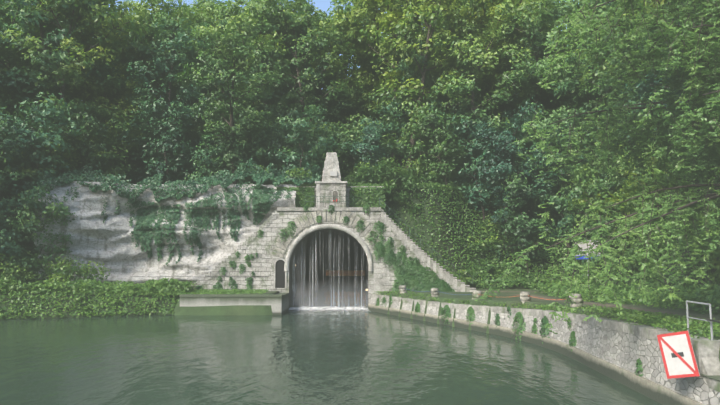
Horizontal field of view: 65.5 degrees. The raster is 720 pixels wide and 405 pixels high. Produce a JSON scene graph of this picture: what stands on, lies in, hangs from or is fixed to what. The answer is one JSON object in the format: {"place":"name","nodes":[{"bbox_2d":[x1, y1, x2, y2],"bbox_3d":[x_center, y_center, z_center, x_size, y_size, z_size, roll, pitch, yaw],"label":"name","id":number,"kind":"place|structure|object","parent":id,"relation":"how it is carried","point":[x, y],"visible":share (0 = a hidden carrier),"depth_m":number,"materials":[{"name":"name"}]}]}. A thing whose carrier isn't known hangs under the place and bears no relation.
{"place":"outdoors","nodes":[
{"label":"outdoors","id":0,"kind":"place"},
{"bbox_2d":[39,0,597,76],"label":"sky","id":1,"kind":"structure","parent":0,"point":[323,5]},
{"bbox_2d":[201,211,481,303],"bbox_3d":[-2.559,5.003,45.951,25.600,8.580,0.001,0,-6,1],"label":"stone portal wall","id":2,"kind":"structure","parent":0,"point":[262,264],"depth_m":46.03,"materials":[{"name":"stone"}]},
{"bbox_2d":[274,258,286,287],"bbox_3d":[-6.529,5.775,45.874,1.060,2.430,0.100,0,-6,1],"label":"portal side door","id":3,"kind":"structure","parent":2,"relation":"in","point":[280,277],"depth_m":45.88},
{"bbox_2d":[271,211,385,257],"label":"arch stones","id":4,"kind":"object","parent":2,"relation":"attached to","point":[343,214],"visible":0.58,"depth_m":46.19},
{"bbox_2d":[284,224,372,270],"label":"arch molding","id":5,"kind":"structure","parent":2,"relation":"attached to","point":[301,236],"depth_m":46.00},
{"bbox_2d":[315,181,347,206],"bbox_3d":[-2.442,-0.570,48.245,2.740,2.318,1.720,0,-6,1],"label":"pedestal","id":6,"kind":"object","parent":2,"relation":"on","point":[330,190],"visible":0.75,"depth_m":47.50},
{"bbox_2d":[322,152,340,180],"bbox_3d":[-2.456,-3.001,48.547,1.711,2.580,1.070,0,-6,1],"label":"portal monument stone","id":7,"kind":"object","parent":6,"relation":"on","point":[331,162],"visible":0.94,"depth_m":48.10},
{"bbox_2d":[374,263,388,293],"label":"stone quoins","id":8,"kind":"object","parent":2,"relation":"attached to","point":[378,283],"visible":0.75,"depth_m":45.75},
{"bbox_2d":[305,198,472,285],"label":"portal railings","id":9,"kind":"object","parent":2,"relation":"on","point":[405,229],"visible":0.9,"depth_m":47.10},
{"bbox_2d":[0,143,719,360],"bbox_3d":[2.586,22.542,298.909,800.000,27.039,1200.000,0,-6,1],"label":"terrain ground","id":10,"kind":"structure","parent":0,"point":[506,295],"depth_m":42.34,"materials":[{"name":"plant"}]},
{"bbox_2d":[0,0,23,106],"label":"forest tree","id":11,"kind":"object","parent":10,"relation":"on","point":[9,100],"visible":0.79,"depth_m":50.48,"materials":[{"name":"green plant"}]},
{"bbox_2d":[0,105,28,198],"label":"tree","id":12,"kind":"object","parent":10,"relation":"on","point":[2,164],"visible":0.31,"depth_m":46.65,"materials":[{"name":"green plant"}]},
{"bbox_2d":[0,197,37,269],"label":"bank sapling","id":13,"kind":"object","parent":10,"relation":"on","point":[4,204],"visible":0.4,"depth_m":44.20,"materials":[{"name":"green plant"}]},
{"bbox_2d":[1,88,42,162],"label":"understory","id":14,"kind":"object","parent":10,"relation":"on","point":[18,110],"visible":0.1,"depth_m":51.72,"materials":[{"name":"green plant"}]},
{"bbox_2d":[0,126,50,195],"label":"understory","id":15,"kind":"object","parent":10,"relation":"on","point":[26,161],"visible":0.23,"depth_m":47.95,"materials":[{"name":"green plant"}]},
{"bbox_2d":[0,107,62,265],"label":"tree","id":16,"kind":"object","parent":10,"relation":"on","point":[8,142],"visible":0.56,"depth_m":44.37,"materials":[{"name":"green plant"}]},
{"bbox_2d":[0,0,70,114],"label":"forest tree","id":17,"kind":"object","parent":10,"relation":"on","point":[10,11],"visible":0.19,"depth_m":54.54,"materials":[{"name":"green plant"}]},
{"bbox_2d":[3,196,76,273],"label":"bank sapling","id":18,"kind":"object","parent":10,"relation":"on","point":[29,227],"visible":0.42,"depth_m":45.01,"materials":[{"name":"green plant"}]},
{"bbox_2d":[1,134,82,205],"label":"understory","id":19,"kind":"object","parent":10,"relation":"on","point":[25,172],"visible":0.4,"depth_m":48.42,"materials":[{"name":"green plant"}]},
{"bbox_2d":[0,91,85,201],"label":"tree","id":20,"kind":"object","parent":10,"relation":"on","point":[33,136],"visible":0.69,"depth_m":47.38,"materials":[{"name":"green plant"}]},
{"bbox_2d":[0,0,86,149],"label":"forest tree","id":21,"kind":"object","parent":10,"relation":"on","point":[18,65],"visible":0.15,"depth_m":52.83,"materials":[{"name":"green plant"}]},
{"bbox_2d":[32,0,105,102],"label":"forest tree","id":22,"kind":"object","parent":10,"relation":"on","point":[70,95],"visible":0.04,"depth_m":62.32,"materials":[{"name":"green plant"}]},
{"bbox_2d":[0,0,138,169],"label":"forest tree","id":23,"kind":"object","parent":10,"relation":"on","point":[10,80],"visible":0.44,"depth_m":52.28,"materials":[{"name":"green plant"}]},
{"bbox_2d":[0,0,150,169],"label":"forest tree","id":24,"kind":"object","parent":10,"relation":"on","point":[24,54],"visible":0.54,"depth_m":52.63,"materials":[{"name":"green plant"}]},
{"bbox_2d":[70,98,119,173],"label":"understory","id":25,"kind":"object","parent":10,"relation":"on","point":[107,107],"visible":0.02,"depth_m":56.88,"materials":[{"name":"green plant"}]},
{"bbox_2d":[57,113,133,181],"bbox_3d":[-24.986,-4.630,52.373,6.178,7.228,7.448,-11,-8,25],"label":"understory","id":26,"kind":"object","parent":10,"relation":"on","point":[89,128],"visible":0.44,"depth_m":51.38,"materials":[{"name":"green plant"}]},
{"bbox_2d":[53,24,149,169],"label":"forest tree","id":27,"kind":"object","parent":10,"relation":"on","point":[120,114],"visible":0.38,"depth_m":55.66,"materials":[{"name":"green plant"}]},
{"bbox_2d":[72,115,147,182],"bbox_3d":[-23.952,-4.502,53.220,6.135,7.852,7.536,-4,-7,38],"label":"understory","id":28,"kind":"object","parent":10,"relation":"on","point":[113,155],"visible":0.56,"depth_m":52.97,"materials":[{"name":"green plant"}]},
{"bbox_2d":[73,37,162,160],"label":"forest tree","id":29,"kind":"object","parent":10,"relation":"on","point":[123,90],"visible":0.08,"depth_m":59.85,"materials":[{"name":"green plant"}]},
{"bbox_2d":[99,90,184,182],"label":"tree","id":30,"kind":"object","parent":10,"relation":"on","point":[137,177],"visible":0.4,"depth_m":55.71,"materials":[{"name":"green plant"}]},
{"bbox_2d":[85,0,200,160],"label":"forest tree","id":31,"kind":"object","parent":10,"relation":"on","point":[147,6],"visible":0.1,"depth_m":58.95,"materials":[{"name":"green plant"}]},
{"bbox_2d":[101,0,213,132],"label":"forest tree","id":32,"kind":"object","parent":10,"relation":"on","point":[176,13],"visible":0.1,"depth_m":65.46,"materials":[{"name":"green plant"}]},
{"bbox_2d":[108,9,215,164],"bbox_3d":[-19.842,-10.178,57.207,9.368,19.085,9.245,-5,-8,43],"label":"forest tree","id":33,"kind":"object","parent":10,"relation":"on","point":[168,60],"visible":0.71,"depth_m":56.93,"materials":[{"name":"green plant"}]},
{"bbox_2d":[31,180,296,296],"bbox_3d":[-16.140,3.264,48.298,21.206,9.900,4.668,1,-6,-7],"label":"rock face","id":34,"kind":"object","parent":10,"relation":"on","point":[109,243],"visible":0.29,"depth_m":47.99},
{"bbox_2d":[32,158,321,265],"bbox_3d":[-15.026,0.649,48.590,23.452,9.691,4.827,1,-6,-6],"label":"ivy on cliff","id":35,"kind":"object","parent":34,"relation":"on","point":[143,222],"visible":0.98,"depth_m":48.28,"materials":[{"name":"green plant"}]},
{"bbox_2d":[125,96,203,184],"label":"tree","id":36,"kind":"object","parent":10,"relation":"on","point":[165,135],"visible":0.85,"depth_m":53.89,"materials":[{"name":"green plant"}]},
{"bbox_2d":[156,127,204,184],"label":"understory","id":37,"kind":"object","parent":10,"relation":"on","point":[193,146],"visible":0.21,"depth_m":57.48,"materials":[{"name":"green plant"}]},
{"bbox_2d":[152,47,246,160],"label":"forest tree","id":38,"kind":"object","parent":10,"relation":"on","point":[192,122],"visible":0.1,"depth_m":61.59,"materials":[{"name":"green plant"}]},
{"bbox_2d":[169,0,236,103],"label":"forest tree","id":39,"kind":"object","parent":10,"relation":"on","point":[205,4],"visible":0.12,"depth_m":73.33,"materials":[{"name":"green plant"}]},
{"bbox_2d":[183,134,232,184],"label":"understory","id":40,"kind":"object","parent":10,"relation":"on","point":[214,150],"visible":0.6,"depth_m":52.72,"materials":[{"name":"green plant"}]},
{"bbox_2d":[185,3,252,157],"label":"forest tree","id":41,"kind":"object","parent":10,"relation":"on","point":[223,23],"visible":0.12,"depth_m":65.83,"materials":[{"name":"green plant"}]},
{"bbox_2d":[190,101,265,182],"bbox_3d":[-13.262,-5.374,57.249,7.670,10.678,7.985,3,-6,-28],"label":"understory","id":42,"kind":"object","parent":10,"relation":"on","point":[239,113],"visible":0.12,"depth_m":56.45,"materials":[{"name":"green plant"}]},
{"bbox_2d":[174,13,288,183],"bbox_3d":[-11.980,-8.853,53.146,10.442,16.923,10.218,4,-7,-36],"label":"forest tree","id":43,"kind":"object","parent":10,"relation":"on","point":[239,58],"visible":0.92,"depth_m":51.66,"materials":[{"name":"green plant"}]},
{"bbox_2d":[179,293,288,314],"bbox_3d":[-9.652,8.256,43.867,7.690,2.300,4.250,0,-6,1],"label":"stone ledge","id":44,"kind":"object","parent":10,"relation":"on","point":[278,303],"visible":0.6,"depth_m":41.87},
{"bbox_2d":[184,0,314,109],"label":"forest tree","id":45,"kind":"object","parent":10,"relation":"on","point":[207,19],"visible":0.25,"depth_m":63.61,"materials":[{"name":"green plant"}]},
{"bbox_2d":[216,105,283,183],"bbox_3d":[-10.377,-4.852,54.194,6.619,8.680,6.226,3,-6,-25],"label":"understory","id":46,"kind":"object","parent":10,"relation":"on","point":[257,152],"visible":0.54,"depth_m":53.44,"materials":[{"name":"green plant"}]},
{"bbox_2d":[225,0,319,183],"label":"forest tree","id":47,"kind":"object","parent":10,"relation":"on","point":[256,9],"visible":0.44,"depth_m":60.78,"materials":[{"name":"green plant"}]},
{"bbox_2d":[251,121,309,184],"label":"understory","id":48,"kind":"object","parent":10,"relation":"on","point":[271,147],"visible":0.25,"depth_m":55.96,"materials":[{"name":"green plant"}]},
{"bbox_2d":[238,8,340,121],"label":"forest tree","id":49,"kind":"object","parent":10,"relation":"on","point":[317,70],"visible":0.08,"depth_m":66.61,"materials":[{"name":"green plant"}]},
{"bbox_2d":[256,0,327,102],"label":"forest tree","id":50,"kind":"object","parent":10,"relation":"on","point":[297,5],"visible":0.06,"depth_m":76.90,"materials":[{"name":"green plant"}]},
{"bbox_2d":[264,107,322,182],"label":"understory","id":51,"kind":"object","parent":10,"relation":"on","point":[295,114],"visible":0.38,"depth_m":55.80,"materials":[{"name":"green plant"}]},
{"bbox_2d":[265,103,337,177],"bbox_3d":[-4.875,-5.071,51.947,6.974,8.361,6.054,3,4,33],"label":"understory","id":52,"kind":"object","parent":10,"relation":"on","point":[300,135],"visible":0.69,"depth_m":51.77,"materials":[{"name":"green plant"}]},
{"bbox_2d":[247,4,366,174],"bbox_3d":[-6.661,-12.012,63.691,13.259,20.022,13.904,2,-6,-24],"label":"forest tree","id":53,"kind":"object","parent":10,"relation":"on","point":[308,43],"visible":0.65,"depth_m":61.06,"materials":[{"name":"green plant"}]},
{"bbox_2d":[289,25,348,120],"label":"forest tree","id":54,"kind":"object","parent":10,"relation":"on","point":[313,64],"visible":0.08,"depth_m":69.19,"materials":[{"name":"green plant"}]},
{"bbox_2d":[306,119,342,175],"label":"understory","id":55,"kind":"object","parent":10,"relation":"on","point":[326,126],"visible":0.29,"depth_m":59.11,"materials":[{"name":"green plant"}]},
{"bbox_2d":[0,275,661,404],"bbox_3d":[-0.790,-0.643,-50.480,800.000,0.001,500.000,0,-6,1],"label":"water surface","id":56,"kind":"object","parent":10,"relation":"on","point":[324,357],"depth_m":22.73,"materials":[{"name":"liquid"}]},
{"bbox_2d":[289,229,367,307],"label":"tunnel vault","id":57,"kind":"object","parent":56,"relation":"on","point":[326,254],"visible":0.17,"depth_m":67.45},
{"bbox_2d":[326,270,364,275],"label":"orange tunnel band","id":58,"kind":"object","parent":57,"relation":"attached to","point":[345,273],"depth_m":83.59,"materials":[{"name":"orange"}]},
{"bbox_2d":[290,229,367,309],"bbox_3d":[-2.554,5.535,46.452,6.400,6.620,0.100,0,-6,1],"label":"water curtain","id":59,"kind":"object","parent":56,"relation":"on","point":[338,298],"visible":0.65,"depth_m":46.26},
{"bbox_2d":[291,232,367,308],"bbox_3d":[-2.551,5.559,46.700,6.400,6.620,0.100,0,-6,1],"label":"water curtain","id":60,"kind":"object","parent":56,"relation":"on","point":[311,301],"depth_m":46.52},
{"bbox_2d":[289,306,370,311],"bbox_3d":[-2.560,8.617,45.496,8.100,0.275,4.200,0,-6,1],"label":"water foam","id":61,"kind":"object","parent":56,"relation":"on","point":[321,308],"visible":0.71,"depth_m":45.72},
{"bbox_2d":[188,186,475,291],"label":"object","id":62,"kind":"structure","parent":10,"relation":"on","point":[448,277],"depth_m":46.09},
{"bbox_2d":[311,121,363,180],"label":"understory","id":63,"kind":"object","parent":10,"relation":"on","point":[337,128],"visible":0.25,"depth_m":57.92,"materials":[{"name":"green plant"}]},
{"bbox_2d":[326,126,364,179],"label":"understory","id":64,"kind":"object","parent":10,"relation":"on","point":[349,160],"visible":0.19,"depth_m":58.99,"materials":[{"name":"green plant"}]},
{"bbox_2d":[326,98,369,156],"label":"understory","id":65,"kind":"object","parent":10,"relation":"on","point":[352,113],"visible":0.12,"depth_m":66.84,"materials":[{"name":"green plant"}]},
{"bbox_2d":[307,0,392,127],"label":"forest tree","id":66,"kind":"object","parent":10,"relation":"on","point":[340,104],"visible":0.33,"depth_m":66.53,"materials":[{"name":"green plant"}]},
{"bbox_2d":[324,67,384,139],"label":"understory","id":67,"kind":"object","parent":10,"relation":"on","point":[352,98],"visible":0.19,"depth_m":66.84,"materials":[{"name":"green plant"}]},
{"bbox_2d":[0,165,719,339],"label":"ground cover plants","id":68,"kind":"object","parent":10,"relation":"on","point":[165,286],"visible":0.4,"depth_m":42.54,"materials":[{"name":"green plant"}]},
{"bbox_2d":[0,156,719,291],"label":"understory shrubs","id":69,"kind":"object","parent":10,"relation":"on","point":[394,175],"visible":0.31,"depth_m":49.31,"materials":[{"name":"green plant"}]},
{"bbox_2d":[336,116,386,182],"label":"understory","id":70,"kind":"object","parent":10,"relation":"on","point":[371,139],"visible":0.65,"depth_m":51.52,"materials":[{"name":"green plant"}]},
{"bbox_2d":[346,39,395,120],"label":"forest tree","id":71,"kind":"object","parent":10,"relation":"on","point":[368,63],"visible":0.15,"depth_m":67.30,"materials":[{"name":"green plant"}]},
{"bbox_2d":[335,113,410,181],"bbox_3d":[1.485,-4.788,56.418,8.184,7.942,6.789,2,-18,-24],"label":"understory","id":72,"kind":"object","parent":10,"relation":"on","point":[356,132],"visible":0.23,"depth_m":56.00,"materials":[{"name":"green plant"}]},
{"bbox_2d":[329,0,425,120],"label":"forest tree","id":73,"kind":"object","parent":10,"relation":"on","point":[350,36],"visible":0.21,"depth_m":64.96,"materials":[{"name":"green plant"}]},
{"bbox_2d":[327,0,443,163],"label":"forest tree","id":74,"kind":"object","parent":10,"relation":"on","point":[368,80],"visible":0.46,"depth_m":63.29,"materials":[{"name":"green plant"}]},
{"bbox_2d":[383,87,436,165],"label":"understory","id":75,"kind":"object","parent":10,"relation":"on","point":[390,125],"visible":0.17,"depth_m":59.18,"materials":[{"name":"green plant"}]},
{"bbox_2d":[195,204,642,375],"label":"wall plants","id":76,"kind":"object","parent":10,"relation":"on","point":[421,273],"depth_m":45.65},
{"bbox_2d":[354,0,484,170],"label":"forest tree","id":77,"kind":"object","parent":10,"relation":"on","point":[438,11],"visible":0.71,"depth_m":56.33,"materials":[{"name":"green plant"}]},
{"bbox_2d":[381,89,458,179],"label":"tree","id":78,"kind":"object","parent":10,"relation":"on","point":[405,143],"visible":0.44,"depth_m":56.04,"materials":[{"name":"green plant"}]},
{"bbox_2d":[378,40,479,168],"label":"forest tree","id":79,"kind":"object","parent":10,"relation":"on","point":[407,68],"visible":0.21,"depth_m":57.83,"materials":[{"name":"green plant"}]},
{"bbox_2d":[403,110,467,184],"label":"understory","id":80,"kind":"object","parent":10,"relation":"on","point":[434,139],"visible":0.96,"depth_m":52.37,"materials":[{"name":"green plant"}]},
{"bbox_2d":[415,0,508,120],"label":"forest tree","id":81,"kind":"object","parent":10,"relation":"on","point":[469,28],"visible":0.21,"depth_m":63.25,"materials":[{"name":"green plant"}]},
{"bbox_2d":[429,115,514,221],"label":"tree","id":82,"kind":"object","parent":10,"relation":"on","point":[473,192],"visible":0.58,"depth_m":52.97,"materials":[{"name":"green plant"}]},
{"bbox_2d":[412,0,548,182],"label":"forest tree","id":83,"kind":"object","parent":10,"relation":"on","point":[484,54],"visible":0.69,"depth_m":54.79,"materials":[{"name":"green plant"}]},
{"bbox_2d":[452,93,517,170],"bbox_3d":[13.112,-6.526,57.400,6.705,9.261,7.724,-2,-5,-15],"label":"understory","id":84,"kind":"object","parent":10,"relation":"on","point":[474,115],"visible":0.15,"depth_m":56.98,"materials":[{"name":"green plant"}]},
{"bbox_2d":[460,0,553,121],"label":"forest tree","id":85,"kind":"object","parent":10,"relation":"on","point":[491,79],"visible":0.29,"depth_m":61.36,"materials":[{"name":"green plant"}]},
{"bbox_2d":[456,95,559,237],"bbox_3d":[14.098,-3.366,53.092,8.991,13.467,8.194,1,-6,-13],"label":"tree","id":86,"kind":"object","parent":10,"relation":"on","point":[504,149],"visible":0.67,"depth_m":51.55,"materials":[{"name":"green plant"}]},
{"bbox_2d":[477,128,559,201],"bbox_3d":[16.093,-3.646,55.223,8.822,8.561,7.318,1,7,-15],"label":"understory","id":87,"kind":"object","parent":10,"relation":"on","point":[528,144],"visible":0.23,"depth_m":54.38,"materials":[{"name":"green plant"}]},
{"bbox_2d":[478,0,577,183],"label":"forest tree","id":88,"kind":"object","parent":10,"relation":"on","point":[537,31],"visible":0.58,"depth_m":55.93,"materials":[{"name":"green plant"}]},
{"bbox_2d":[491,168,572,272],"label":"tree","id":89,"kind":"object","parent":10,"relation":"on","point":[514,181],"visible":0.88,"depth_m":49.94,"materials":[{"name":"green plant"}]},
{"bbox_2d":[494,8,573,121],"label":"forest tree","id":90,"kind":"object","parent":10,"relation":"on","point":[504,64],"visible":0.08,"depth_m":59.34,"materials":[{"name":"green plant"}]},
{"bbox_2d":[368,294,719,404],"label":"quay wall","id":91,"kind":"structure","parent":10,"relation":"on","point":[615,350],"depth_m":20.95,"materials":[{"name":"stone"}]},
{"bbox_2d":[657,331,699,378],"bbox_3d":[8.549,4.086,15.018,0.151,1.160,0.840,11,-25,-35],"label":"prohibition sign","id":92,"kind":"object","parent":91,"relation":"attached to","point":[678,355],"visible":1,"depth_m":14.96,"materials":[{"name":"white"}]},
{"bbox_2d":[510,104,597,253],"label":"tree","id":93,"kind":"object","parent":10,"relation":"on","point":[539,157],"visible":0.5,"depth_m":50.89,"materials":[{"name":"green plant"}]},
{"bbox_2d":[514,0,612,158],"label":"forest tree","id":94,"kind":"object","parent":10,"relation":"on","point":[558,12],"visible":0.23,"depth_m":63.87,"materials":[{"name":"green plant"}]},
{"bbox_2d":[533,160,599,230],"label":"understory","id":95,"kind":"object","parent":10,"relation":"on","point":[560,185],"visible":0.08,"depth_m":52.51,"materials":[{"name":"green plant"}]},
{"bbox_2d":[548,20,618,146],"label":"forest tree","id":96,"kind":"object","parent":10,"relation":"on","point":[567,24],"depth_m":59.96,"materials":[{"name":"green plant"}]},
{"bbox_2d":[535,3,634,180],"bbox_3d":[23.217,-8.504,53.948,12.792,20.544,13.185,-2,-6,6],"label":"forest tree","id":97,"kind":"object","parent":10,"relation":"on","point":[564,87],"visible":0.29,"depth_m":52.45,"materials":[{"name":"green plant"}]},
{"bbox_2d":[549,164,621,268],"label":"tree","id":98,"kind":"object","parent":10,"relation":"on","point":[565,210],"visible":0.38,"depth_m":47.36,"materials":[{"name":"green plant"}]},
{"bbox_2d":[575,240,599,287],"bbox_3d":[17.001,4.984,41.719,1.940,4.350,0.150,0,-6,1],"label":"info sign board","id":99,"kind":"object","parent":10,"relation":"on","point":[583,246],"visible":0.17,"depth_m":41.81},
{"bbox_2d":[475,0,719,333],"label":"robinia tree","id":100,"kind":"object","parent":10,"relation":"on","point":[707,116],"visible":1,"depth_m":19.03,"materials":[{"name":"green plant"}]},
{"bbox_2d":[570,128,652,231],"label":"tree","id":101,"kind":"object","parent":10,"relation":"on","point":[620,174],"visible":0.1,"depth_m":45.93,"materials":[{"name":"green plant"}]},
{"bbox_2d":[558,12,665,143],"bbox_3d":[24.817,-9.088,51.506,10.284,16.515,10.600,-2,-10,-13],"label":"tree","id":102,"kind":"object","parent":10,"relation":"on","point":[586,66],"visible":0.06,"depth_m":50.91,"materials":[{"name":"green plant"}]},
{"bbox_2d":[580,175,644,248],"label":"tree","id":103,"kind":"object","parent":10,"relation":"on","point":[614,183],"visible":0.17,"depth_m":45.09,"materials":[{"name":"green plant"}]},
{"bbox_2d":[575,85,660,179],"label":"tree","id":104,"kind":"object","parent":10,"relation":"on","point":[630,100],"visible":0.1,"depth_m":45.91,"materials":[{"name":"green plant"}]},
{"bbox_2d":[572,11,666,112],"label":"forest tree","id":105,"kind":"object","parent":10,"relation":"on","point":[582,58],"depth_m":51.81,"materials":[{"name":"green plant"}]},
{"bbox_2d":[571,19,676,156],"bbox_3d":[23.946,-8.024,47.958,9.679,15.543,9.976,-4,-11,6],"label":"tree","id":106,"kind":"object","parent":10,"relation":"on","point":[603,89],"visible":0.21,"depth_m":47.54,"materials":[{"name":"green plant"}]},
{"bbox_2d":[568,157,693,276],"bbox_3d":[19.681,1.231,39.851,8.278,8.034,6.867,-8,-7,7],"label":"tree","id":107,"kind":"object","parent":10,"relation":"on","point":[647,180],"visible":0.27,"depth_m":39.77,"materials":[{"name":"green plant"}]},
{"bbox_2d":[595,144,702,254],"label":"tree","id":108,"kind":"object","parent":10,"relation":"on","point":[623,168],"visible":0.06,"depth_m":42.39,"materials":[{"name":"green plant"}]},
{"bbox_2d":[621,0,717,176],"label":"tree","id":109,"kind":"object","parent":10,"relation":"on","point":[642,90],"visible":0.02,"depth_m":40.08,"materials":[{"name":"green plant"}]},
{"bbox_2d":[630,0,719,279],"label":"robinia tree","id":110,"kind":"object","parent":10,"relation":"on","point":[703,153],"visible":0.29,"depth_m":31.83,"materials":[{"name":"green plant"}]},
{"bbox_2d":[686,300,719,339],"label":"quay guard rails","id":111,"kind":"object","parent":10,"relation":"on","point":[710,320],"visible":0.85,"depth_m":15.27,"materials":[{"name":"grey metal"}]},
{"bbox_2d":[693,340,719,380],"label":"quay recess landing","id":112,"kind":"object","parent":10,"relation":"on","point":[706,348],"visible":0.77,"depth_m":14.90,"materials":[{"name":"concrete"}]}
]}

